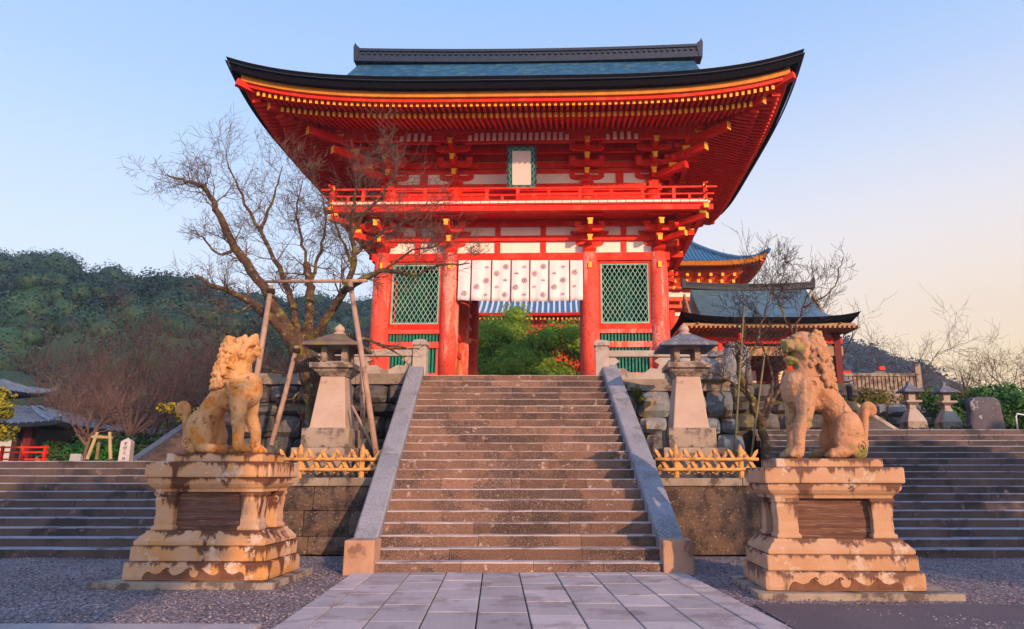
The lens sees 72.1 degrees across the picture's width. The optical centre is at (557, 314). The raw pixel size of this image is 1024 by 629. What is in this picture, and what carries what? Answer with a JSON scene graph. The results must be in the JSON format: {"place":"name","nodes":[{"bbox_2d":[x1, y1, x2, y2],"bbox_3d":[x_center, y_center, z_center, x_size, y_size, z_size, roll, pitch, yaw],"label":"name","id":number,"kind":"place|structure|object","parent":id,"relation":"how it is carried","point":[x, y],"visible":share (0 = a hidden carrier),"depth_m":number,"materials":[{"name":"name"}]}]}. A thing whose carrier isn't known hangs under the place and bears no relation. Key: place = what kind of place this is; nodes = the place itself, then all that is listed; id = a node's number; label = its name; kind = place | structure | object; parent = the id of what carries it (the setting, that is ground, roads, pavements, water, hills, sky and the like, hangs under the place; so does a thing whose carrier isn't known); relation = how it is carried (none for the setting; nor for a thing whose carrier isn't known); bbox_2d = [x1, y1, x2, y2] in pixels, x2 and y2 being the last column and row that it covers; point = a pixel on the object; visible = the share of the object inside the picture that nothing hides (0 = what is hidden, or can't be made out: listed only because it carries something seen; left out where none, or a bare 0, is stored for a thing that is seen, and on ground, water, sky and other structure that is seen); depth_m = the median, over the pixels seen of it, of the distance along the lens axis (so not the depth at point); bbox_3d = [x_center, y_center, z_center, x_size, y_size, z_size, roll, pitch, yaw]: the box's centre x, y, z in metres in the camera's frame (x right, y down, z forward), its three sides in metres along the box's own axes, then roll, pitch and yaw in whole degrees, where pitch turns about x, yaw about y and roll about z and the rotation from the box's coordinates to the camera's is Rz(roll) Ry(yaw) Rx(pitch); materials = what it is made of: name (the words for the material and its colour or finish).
{"place":"outdoors","nodes":[
{"label":"outdoors","id":0,"kind":"place"},
{"bbox_2d":[0,623,261,628],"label":"pavement","id":1,"kind":"structure","parent":0,"point":[123,626],"depth_m":6.95,"materials":[{"name":"stone"}]},
{"bbox_2d":[133,410,231,460],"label":"stone staircase","id":2,"kind":"structure","parent":0,"point":[161,448],"depth_m":20.85,"materials":[{"name":"grey stone"}]},
{"bbox_2d":[0,556,1023,628],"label":"gravel yard","id":3,"kind":"structure","parent":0,"point":[44,569],"depth_m":9.18,"materials":[{"name":"grey gravel"}]},
{"bbox_2d":[0,461,284,558],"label":"stone staircase","id":4,"kind":"structure","parent":3,"relation":"on","point":[78,509],"depth_m":14.44,"materials":[{"name":"grey stone"}]},
{"bbox_2d":[87,453,312,589],"bbox_3d":[-5.050,2.991,10.345,2.500,1.830,1.560,0,-13,1],"label":"statue pedestal","id":5,"kind":"object","parent":3,"relation":"on","point":[219,523],"visible":0.98,"depth_m":9.94,"materials":[{"name":"stone"}]},
{"bbox_2d":[175,333,267,452],"bbox_3d":[-5.161,1.209,10.788,1.369,1.860,0.729,-1,-13,3],"label":"guardian lion statue","id":6,"kind":"object","parent":5,"relation":"on","point":[236,387],"visible":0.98,"depth_m":10.60,"materials":[{"name":"stone"}]},
{"bbox_2d":[732,458,965,601],"bbox_3d":[3.740,2.844,9.502,2.500,1.738,1.560,0,-13,2],"label":"statue pedestal","id":7,"kind":"object","parent":3,"relation":"on","point":[826,530],"visible":0.98,"depth_m":9.08,"materials":[{"name":"stone"}]},
{"bbox_2d":[779,329,876,457],"bbox_3d":[3.807,1.133,9.941,1.434,1.812,0.729,1,-13,-5],"label":"guardian lion statue","id":8,"kind":"object","parent":7,"relation":"on","point":[808,386],"visible":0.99,"depth_m":9.74,"materials":[{"name":"stone"}]},
{"bbox_2d":[749,429,1023,557],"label":"stone staircase","id":9,"kind":"structure","parent":3,"relation":"on","point":[960,494],"depth_m":15.52,"materials":[{"name":"grey stone"}]},
{"bbox_2d":[0,0,1023,391],"label":"sky","id":10,"kind":"structure","parent":0,"point":[898,136],"materials":[{"name":"blue"}]},
{"bbox_2d":[225,39,804,374],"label":"temple gate","id":11,"kind":"structure","parent":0,"point":[647,156],"depth_m":22.54,"materials":[{"name":"red paint"}]},
{"bbox_2d":[390,265,439,323],"bbox_3d":[-4.588,-0.656,22.753,1.565,1.999,0.040,0,-13,1],"label":"lattice window","id":12,"kind":"structure","parent":11,"relation":"in","point":[408,266],"depth_m":22.72,"materials":[{"name":"green paint"}]},
{"bbox_2d":[458,260,582,302],"bbox_3d":[-1.180,-1.056,22.546,4.008,1.454,0.098,0,-13,0],"label":"gate curtain","id":13,"kind":"object","parent":11,"relation":"hanging from","point":[521,280],"visible":1,"depth_m":22.56,"materials":[{"name":"fabric"}]},
{"bbox_2d":[506,145,536,190],"bbox_3d":[-1.140,-4.698,22.537,0.976,1.402,0.473,0,-13,0],"label":"name plaque","id":14,"kind":"object","parent":11,"relation":"attached to","point":[521,166],"visible":0.89,"depth_m":22.48,"materials":[{"name":"white wood"}]},
{"bbox_2d":[600,263,649,322],"bbox_3d":[2.180,-0.690,22.604,1.565,1.999,0.040,0,-13,1],"label":"lattice window","id":15,"kind":"structure","parent":11,"relation":"in","point":[601,264],"depth_m":22.60,"materials":[{"name":"green paint"}]},
{"bbox_2d":[300,554,746,556],"bbox_3d":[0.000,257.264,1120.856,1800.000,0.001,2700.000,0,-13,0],"label":"ground","id":16,"kind":"structure","parent":0,"point":[317,555],"depth_m":13.62,"materials":[{"name":"grey gravel"}]},
{"bbox_2d":[282,477,372,554],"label":"retaining wall","id":17,"kind":"structure","parent":16,"relation":"on","point":[321,516],"depth_m":13.65,"materials":[{"name":"stone"}]},
{"bbox_2d":[117,92,496,429],"bbox_3d":[-5.571,-0.857,16.382,8.626,9.615,4.236,-3,-13,13],"label":"bare tree","id":18,"kind":"object","parent":17,"relation":"on","point":[292,334],"visible":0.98,"depth_m":16.27,"materials":[{"name":"brown plant"}]},
{"bbox_2d":[244,279,378,462],"bbox_3d":[-5.125,1.139,15.201,3.161,4.090,1.085,-1,-13,3],"label":"support frame","id":19,"kind":"object","parent":17,"relation":"on","point":[365,395],"visible":0.96,"depth_m":15.13,"materials":[{"name":"brown wood"}]},
{"bbox_2d":[244,373,405,467],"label":"retaining wall","id":20,"kind":"structure","parent":17,"relation":"on","point":[385,389],"depth_m":17.50,"materials":[{"name":"stone"}]},
{"bbox_2d":[297,339,429,374],"bbox_3d":[-4.950,1.117,17.982,3.281,0.980,0.381,0,-13,0],"label":"stone railing","id":21,"kind":"object","parent":20,"relation":"on","point":[415,359],"visible":0.38,"depth_m":17.89,"materials":[{"name":"grey stone"}]},
{"bbox_2d":[280,444,381,477],"bbox_3d":[-4.535,2.913,13.983,2.034,0.660,0.149,0,-13,0],"label":"wooden fence","id":22,"kind":"object","parent":17,"relation":"on","point":[299,458],"visible":0.91,"depth_m":13.96,"materials":[{"name":"yellow wood"}]},
{"bbox_2d":[290,324,374,477],"bbox_3d":[-4.870,1.914,15.359,1.560,3.500,1.560,0,-13,0],"label":"stone lantern","id":23,"kind":"object","parent":17,"relation":"on","point":[331,429],"visible":0.72,"depth_m":15.04,"materials":[{"name":"grey stone"}]},
{"bbox_2d":[661,477,761,554],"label":"retaining wall","id":24,"kind":"structure","parent":16,"relation":"on","point":[717,516],"depth_m":13.63,"materials":[{"name":"stone"}]},
{"bbox_2d":[622,379,751,476],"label":"retaining wall","id":25,"kind":"structure","parent":24,"relation":"on","point":[652,411],"depth_m":17.46,"materials":[{"name":"stone"}]},
{"bbox_2d":[628,387,645,404],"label":"fern tuft","id":26,"kind":"object","parent":25,"relation":"attached to","point":[640,396],"visible":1,"depth_m":17.42,"materials":[{"name":"green plant"}]},
{"bbox_2d":[594,340,723,378],"bbox_3d":[2.600,1.195,17.964,3.300,1.100,0.381,0,-13,0],"label":"stone railing","id":27,"kind":"object","parent":25,"relation":"on","point":[605,356],"visible":0.64,"depth_m":17.89,"materials":[{"name":"beige stone"}]},
{"bbox_2d":[668,357,731,380],"bbox_3d":[3.581,1.389,17.894,1.589,0.633,0.960,0,-13,0],"label":"boulder","id":28,"kind":"object","parent":25,"relation":"on","point":[715,365],"visible":0.26,"depth_m":17.49,"materials":[{"name":"grey stone"}]},
{"bbox_2d":[654,324,734,477],"bbox_3d":[2.840,1.914,15.359,1.560,3.500,1.560,0,-13,0],"label":"stone lantern","id":29,"kind":"object","parent":24,"relation":"on","point":[690,431],"visible":0.82,"depth_m":15.03,"materials":[{"name":"grey stone"}]},
{"bbox_2d":[655,444,758,477],"bbox_3d":[2.989,2.913,13.983,2.081,0.660,0.148,0,-13,0],"label":"wooden fence","id":30,"kind":"object","parent":24,"relation":"on","point":[738,460],"visible":0.94,"depth_m":13.96,"materials":[{"name":"yellow wood"}]},
{"bbox_2d":[733,307,744,462],"bbox_3d":[4.229,1.752,16.368,0.571,3.991,0.051,2,-13,-10],"label":"wooden stake","id":31,"kind":"object","parent":24,"relation":"on","point":[736,422],"visible":0.71,"depth_m":16.35,"materials":[{"name":"brown wood"}]},
{"bbox_2d":[749,351,765,467],"bbox_3d":[4.622,2.273,16.249,0.653,2.926,0.049,2,-13,-9],"label":"wooden stake","id":32,"kind":"object","parent":24,"relation":"on","point":[754,430],"visible":0.79,"depth_m":16.26,"materials":[{"name":"brown wood"}]},
{"bbox_2d":[704,231,858,466],"bbox_3d":[5.438,0.895,17.238,4.181,6.180,2.576,10,-16,-38],"label":"bare tree","id":33,"kind":"object","parent":24,"relation":"on","point":[745,389],"visible":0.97,"depth_m":16.90,"materials":[{"name":"brown plant"}]},
{"bbox_2d":[273,572,791,628],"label":"path","id":34,"kind":"structure","parent":0,"point":[520,600],"depth_m":8.14,"materials":[{"name":"stone"}]},
{"bbox_2d":[343,364,693,575],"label":"stone staircase","id":35,"kind":"structure","parent":34,"relation":"on","point":[508,473],"depth_m":13.03,"materials":[{"name":"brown stone"}]},
{"bbox_2d":[668,240,770,330],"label":"tower","id":36,"kind":"structure","parent":0,"point":[716,266],"depth_m":41.80,"materials":[{"name":"red wood"}]},
{"bbox_2d":[732,431,760,466],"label":"terrace","id":37,"kind":"structure","parent":0,"point":[746,437],"depth_m":18.99,"materials":[{"name":"stone"}]},
{"bbox_2d":[728,383,858,430],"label":"retaining wall","id":38,"kind":"structure","parent":37,"relation":"on","point":[773,422],"depth_m":19.93,"materials":[{"name":"grey stone"}]},
{"bbox_2d":[729,384,857,429],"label":"terrace","id":39,"kind":"structure","parent":37,"relation":"on","point":[779,415],"depth_m":20.12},
{"bbox_2d":[718,333,743,350],"bbox_3d":[5.250,1.567,22.720,1.734,1.950,0.120,0,-13,0],"label":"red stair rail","id":40,"kind":"object","parent":39,"relation":"on","point":[719,346],"visible":0.06,"depth_m":22.79,"materials":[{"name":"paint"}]},
{"bbox_2d":[857,403,899,429],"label":"sloping stair wall","id":41,"kind":"structure","parent":37,"relation":"on","point":[876,422],"depth_m":22.10,"materials":[{"name":"stone"}]},
{"bbox_2d":[895,380,932,429],"bbox_3d":[11.556,3.077,22.889,0.851,1.862,0.851,0,-13,0],"label":"stone lantern","id":42,"kind":"object","parent":37,"relation":"on","point":[912,417],"visible":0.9,"depth_m":22.72,"materials":[{"name":"grey stone"}]},
{"bbox_2d":[847,283,1004,383],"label":"bare tree","id":43,"kind":"object","parent":37,"relation":"on","point":[893,361],"visible":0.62,"depth_m":61.49,"materials":[{"name":"brown plant"}]},
{"bbox_2d":[859,404,1021,428],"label":"retaining wall","id":44,"kind":"structure","parent":37,"relation":"on","point":[892,414],"depth_m":26.77,"materials":[{"name":"grey stone"}]},
{"bbox_2d":[678,259,851,309],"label":"bare tree","id":45,"kind":"object","parent":44,"relation":"on","point":[739,279],"visible":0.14,"depth_m":36.80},
{"bbox_2d":[722,220,856,313],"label":"bare tree","id":46,"kind":"object","parent":44,"relation":"on","point":[779,266],"visible":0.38,"depth_m":35.40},
{"bbox_2d":[818,294,894,361],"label":"bare tree","id":47,"kind":"object","parent":44,"relation":"on","point":[852,336],"visible":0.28,"depth_m":32.63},
{"bbox_2d":[857,386,896,403],"bbox_3d":[12.538,3.435,28.430,2.257,1.043,1.240,0,-13,0],"label":"hedge","id":48,"kind":"object","parent":44,"relation":"on","point":[880,397],"visible":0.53,"depth_m":28.19,"materials":[{"name":"green plant"}]},
{"bbox_2d":[872,366,886,372],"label":"shrine roof","id":49,"kind":"structure","parent":44,"relation":"on","point":[881,369],"depth_m":38.26,"materials":[{"name":"tile"}]},
{"bbox_2d":[844,364,922,403],"bbox_3d":[14.774,3.557,33.036,4.740,2.440,0.400,0,-13,0],"label":"stone fence","id":50,"kind":"object","parent":44,"relation":"on","point":[895,382],"visible":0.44,"depth_m":33.07,"materials":[{"name":"grey stone"}]},
{"bbox_2d":[897,387,930,401],"bbox_3d":[14.654,3.413,28.413,1.797,1.081,1.275,0,-13,0],"label":"hedge","id":51,"kind":"object","parent":44,"relation":"on","point":[917,395],"visible":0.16,"depth_m":28.25,"materials":[{"name":"green plant"}]},
{"bbox_2d":[928,390,964,400],"bbox_3d":[15.807,3.441,28.533,1.632,0.933,1.188,0,-13,0],"label":"hedge","id":52,"kind":"object","parent":44,"relation":"on","point":[958,395],"visible":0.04,"depth_m":28.34,"materials":[{"name":"green plant"}]},
{"bbox_2d":[930,381,963,428],"bbox_3d":[12.804,3.121,23.084,0.851,1.862,0.851,0,-13,0],"label":"stone lantern","id":53,"kind":"object","parent":37,"relation":"on","point":[947,417],"visible":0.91,"depth_m":22.93,"materials":[{"name":"grey stone"}]},
{"bbox_2d":[922,362,981,398],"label":"bare tree","id":54,"kind":"object","parent":37,"relation":"on","point":[949,383],"visible":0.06,"depth_m":65.52,"materials":[{"name":"brown plant"}]},
{"bbox_2d":[885,328,1023,396],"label":"bare tree","id":55,"kind":"object","parent":37,"relation":"on","point":[960,375],"visible":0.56,"depth_m":58.30,"materials":[{"name":"brown plant"}]},
{"bbox_2d":[899,426,1016,429],"bbox_3d":[12.524,3.739,22.125,4.304,0.469,0.639,0,-13,0],"label":"planting","id":56,"kind":"object","parent":37,"relation":"on","point":[951,427],"visible":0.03,"depth_m":22.12,"materials":[{"name":"grey stone"}]},
{"bbox_2d":[916,381,1023,428],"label":"pine bush","id":57,"kind":"object","parent":37,"relation":"on","point":[1010,398],"visible":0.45,"depth_m":24.42,"materials":[{"name":"green plant"}]},
{"bbox_2d":[938,320,1023,395],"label":"bare tree","id":58,"kind":"object","parent":37,"relation":"on","point":[986,367],"visible":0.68,"depth_m":54.48,"materials":[{"name":"brown plant"}]},
{"bbox_2d":[965,397,1004,428],"bbox_3d":[13.301,3.199,21.839,1.108,1.293,0.420,0,-13,0],"label":"stone monument","id":59,"kind":"object","parent":37,"relation":"on","point":[983,412],"visible":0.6,"depth_m":21.68,"materials":[{"name":"grey stone"}]},
{"bbox_2d":[987,349,1023,391],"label":"bare tree","id":60,"kind":"object","parent":37,"relation":"on","point":[1020,365],"visible":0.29,"depth_m":61.23,"materials":[{"name":"brown plant"}]},
{"bbox_2d":[1015,413,1023,428],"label":"handrail","id":61,"kind":"object","parent":37,"relation":"on","point":[1016,419],"visible":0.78,"depth_m":20.03,"materials":[{"name":"white metal"}]},
{"bbox_2d":[670,277,860,383],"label":"gate house","id":62,"kind":"structure","parent":0,"point":[699,318],"depth_m":26.02,"materials":[{"name":"blue"}]},
{"bbox_2d":[844,376,852,383],"bbox_3d":[12.684,3.468,31.005,0.781,1.710,0.781,0,-13,0],"label":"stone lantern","id":63,"kind":"object","parent":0,"point":[846,380],"visible":0.13,"depth_m":30.98,"materials":[{"name":"grey stone"}]},
{"bbox_2d":[754,603,1023,628],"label":"asphalt yard","id":64,"kind":"structure","parent":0,"point":[822,616],"depth_m":7.55,"materials":[{"name":"grey asphalt"}]},
{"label":"lower left terrace","id":65,"kind":"structure","parent":0,"visible":0},
{"bbox_2d":[0,385,20,441],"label":"broadleaf tree","id":66,"kind":"object","parent":65,"relation":"on","point":[7,410],"visible":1,"depth_m":19.47,"materials":[{"name":"yellow plant"}]},
{"bbox_2d":[0,446,49,460],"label":"red railing","id":67,"kind":"object","parent":65,"relation":"on","point":[24,451],"visible":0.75,"depth_m":22.55,"materials":[{"name":"paint"}]},
{"bbox_2d":[35,432,98,460],"bbox_3d":[-21.040,5.915,30.317,1.857,1.774,2.825,-5,-14,21],"label":"bush","id":68,"kind":"object","parent":65,"relation":"on","point":[55,451],"visible":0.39,"depth_m":29.42,"materials":[{"name":"green plant"}]},
{"bbox_2d":[69,454,82,460],"bbox_3d":[-15.113,4.561,22.063,0.340,0.360,0.150,0,-13,0],"label":"stone marker","id":69,"kind":"object","parent":65,"relation":"on","point":[76,457],"visible":0.45,"depth_m":22.01,"materials":[{"name":"white stone"}]},
{"bbox_2d":[0,379,167,460],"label":"tiled hall","id":70,"kind":"structure","parent":65,"relation":"on","point":[43,426],"depth_m":30.67,"materials":[{"name":"tile"}]},
{"bbox_2d":[62,435,119,460],"bbox_3d":[-15.626,4.681,23.566,1.824,1.252,1.370,0,-13,0],"label":"round shrub","id":71,"kind":"object","parent":65,"relation":"on","point":[103,454],"visible":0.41,"depth_m":23.29,"materials":[{"name":"green plant"}]},
{"bbox_2d":[30,355,157,460],"bbox_3d":[-14.341,2.951,21.504,3.146,3.511,3.411,-9,-16,36],"label":"bare tree","id":72,"kind":"object","parent":65,"relation":"on","point":[86,440],"visible":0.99,"depth_m":21.33,"materials":[{"name":"brown plant"}]},
{"bbox_2d":[85,432,112,460],"bbox_3d":[-13.850,3.963,21.125,1.424,0.857,0.595,-10,-17,39],"label":"sapling stake frame","id":73,"kind":"object","parent":65,"relation":"on","point":[109,437],"visible":1,"depth_m":21.10,"materials":[{"name":"brown wood"}]},
{"bbox_2d":[66,433,147,460],"bbox_3d":[-18.491,5.734,29.190,3.676,1.638,2.085,3,-13,-13],"label":"bush","id":74,"kind":"object","parent":65,"relation":"on","point":[77,441],"visible":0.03,"depth_m":28.83,"materials":[{"name":"green plant"}]},
{"bbox_2d":[16,301,209,436],"bbox_3d":[-19.716,2.960,32.508,10.757,8.563,10.010,-12,-17,42],"label":"bare tree","id":75,"kind":"object","parent":65,"relation":"on","point":[147,432],"visible":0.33,"depth_m":31.94,"materials":[{"name":"brown plant"}]},
{"bbox_2d":[13,277,215,428],"bbox_3d":[-20.579,3.077,35.118,9.579,9.322,10.294,0,-13,0],"label":"bare tree","id":76,"kind":"object","parent":65,"relation":"on","point":[114,419],"visible":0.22,"depth_m":34.06,"materials":[{"name":"brown plant"}]},
{"bbox_2d":[15,284,221,440],"bbox_3d":[-16.084,2.231,26.791,5.593,7.266,6.647,-8,-15,32],"label":"bare tree","id":77,"kind":"object","parent":65,"relation":"on","point":[137,423],"visible":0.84,"depth_m":26.81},
{"bbox_2d":[61,349,181,429],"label":"bare tree","id":78,"kind":"object","parent":65,"relation":"on","point":[127,396],"visible":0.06,"depth_m":39.93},
{"bbox_2d":[89,431,160,459],"bbox_3d":[-15.942,5.165,26.578,3.644,1.522,2.234,0,-13,0],"label":"bush","id":79,"kind":"object","parent":65,"relation":"on","point":[116,440],"visible":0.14,"depth_m":26.16,"materials":[{"name":"green plant"}]},
{"bbox_2d":[118,438,134,460],"bbox_3d":[-11.445,3.616,18.663,0.270,0.670,0.240,2,-13,-8],"label":"stone signpost","id":80,"kind":"object","parent":65,"relation":"on","point":[126,451],"visible":0.99,"depth_m":18.57,"materials":[{"name":"white stone"}]},
{"bbox_2d":[133,431,163,445],"bbox_3d":[-16.835,5.825,29.905,3.683,1.725,2.118,0,-13,0],"label":"bush","id":81,"kind":"object","parent":65,"relation":"on","point":[143,436],"visible":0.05,"depth_m":29.53,"materials":[{"name":"green plant"}]},
{"bbox_2d":[156,402,197,421],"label":"yellow leaved tree","id":82,"kind":"object","parent":65,"relation":"on","point":[167,408],"visible":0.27,"depth_m":25.73,"materials":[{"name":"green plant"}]},
{"bbox_2d":[112,274,337,426],"bbox_3d":[-13.536,2.216,30.072,9.779,8.942,9.100,7,-14,-27],"label":"bare tree","id":83,"kind":"object","parent":65,"relation":"on","point":[191,363],"visible":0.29,"depth_m":28.79,"materials":[{"name":"brown plant"}]},
{"bbox_2d":[201,341,290,374],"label":"bare tree","id":84,"kind":"object","parent":65,"relation":"on","point":[266,360],"visible":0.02,"depth_m":36.25,"materials":[{"name":"brown plant"}]},
{"bbox_2d":[242,315,367,372],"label":"bare tree","id":85,"kind":"object","parent":65,"relation":"on","point":[275,349],"visible":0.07,"depth_m":29.78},
{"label":"hill","id":86,"kind":"structure","parent":0,"visible":0},
{"bbox_2d":[0,298,161,418],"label":"bare tree","id":87,"kind":"object","parent":86,"relation":"on","point":[36,382],"visible":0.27,"depth_m":41.27,"materials":[{"name":"brown plant"}]},
{"bbox_2d":[0,252,371,429],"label":"forest understorey","id":88,"kind":"object","parent":86,"relation":"on","point":[54,292],"visible":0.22,"depth_m":85.37,"materials":[{"name":"green plant"}]},
{"bbox_2d":[0,247,371,420],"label":"hill forest","id":89,"kind":"object","parent":86,"relation":"on","point":[103,309],"visible":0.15,"depth_m":90.63,"materials":[{"name":"green plant"}]},
{"bbox_2d":[134,291,284,400],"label":"bare tree","id":90,"kind":"object","parent":86,"relation":"on","point":[204,340],"visible":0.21,"depth_m":47.54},
{"bbox_2d":[149,308,291,426],"bbox_3d":[-17.517,4.115,41.766,10.862,9.045,11.673,-4,-13,15],"label":"bare tree","id":91,"kind":"object","parent":86,"relation":"on","point":[215,352],"visible":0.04,"depth_m":39.76,"materials":[{"name":"brown plant"}]},
{"bbox_2d":[275,310,369,372],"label":"bare tree","id":92,"kind":"object","parent":86,"relation":"on","point":[332,332],"visible":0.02,"depth_m":49.78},
{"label":"upper terrace","id":93,"kind":"structure","parent":0,"visible":0},
{"bbox_2d":[478,301,539,373],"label":"green tree","id":94,"kind":"object","parent":93,"relation":"on","point":[516,314],"visible":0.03,"depth_m":45.95,"materials":[{"name":"green plant"}]},
{"bbox_2d":[478,313,551,374],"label":"green tree","id":95,"kind":"object","parent":93,"relation":"on","point":[493,337],"visible":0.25,"depth_m":40.27,"materials":[{"name":"green plant"}]},
{"bbox_2d":[478,338,579,374],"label":"green tree","id":96,"kind":"object","parent":93,"relation":"on","point":[522,360],"visible":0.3,"depth_m":37.91,"materials":[{"name":"green plant"}]},
{"bbox_2d":[479,300,579,371],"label":"hall","id":97,"kind":"structure","parent":93,"relation":"on","point":[559,311],"depth_m":59.41,"materials":[{"name":"blue tile"}]},
{"bbox_2d":[515,316,579,374],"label":"green tree","id":98,"kind":"object","parent":93,"relation":"on","point":[565,339],"visible":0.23,"depth_m":38.87,"materials":[{"name":"green plant"}]},
{"bbox_2d":[722,342,752,386],"bbox_3d":[4.715,1.296,18.748,0.754,1.210,0.757,2,-13,-10],"label":"boulder","id":99,"kind":"object","parent":93,"relation":"on","point":[731,366],"visible":0.29,"depth_m":18.45,"materials":[{"name":"grey stone"}]},
{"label":"mountain","id":100,"kind":"structure","parent":0,"visible":0},
{"bbox_2d":[827,335,969,399],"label":"mountain forest","id":101,"kind":"object","parent":100,"relation":"on","point":[849,360],"visible":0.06,"depth_m":276.18,"materials":[{"name":"green plant"}]},
{"bbox_2d":[831,339,965,395],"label":"forest understorey","id":102,"kind":"object","parent":100,"relation":"on","point":[846,363],"visible":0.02,"depth_m":269.64,"materials":[{"name":"grey plant"}]}
]}

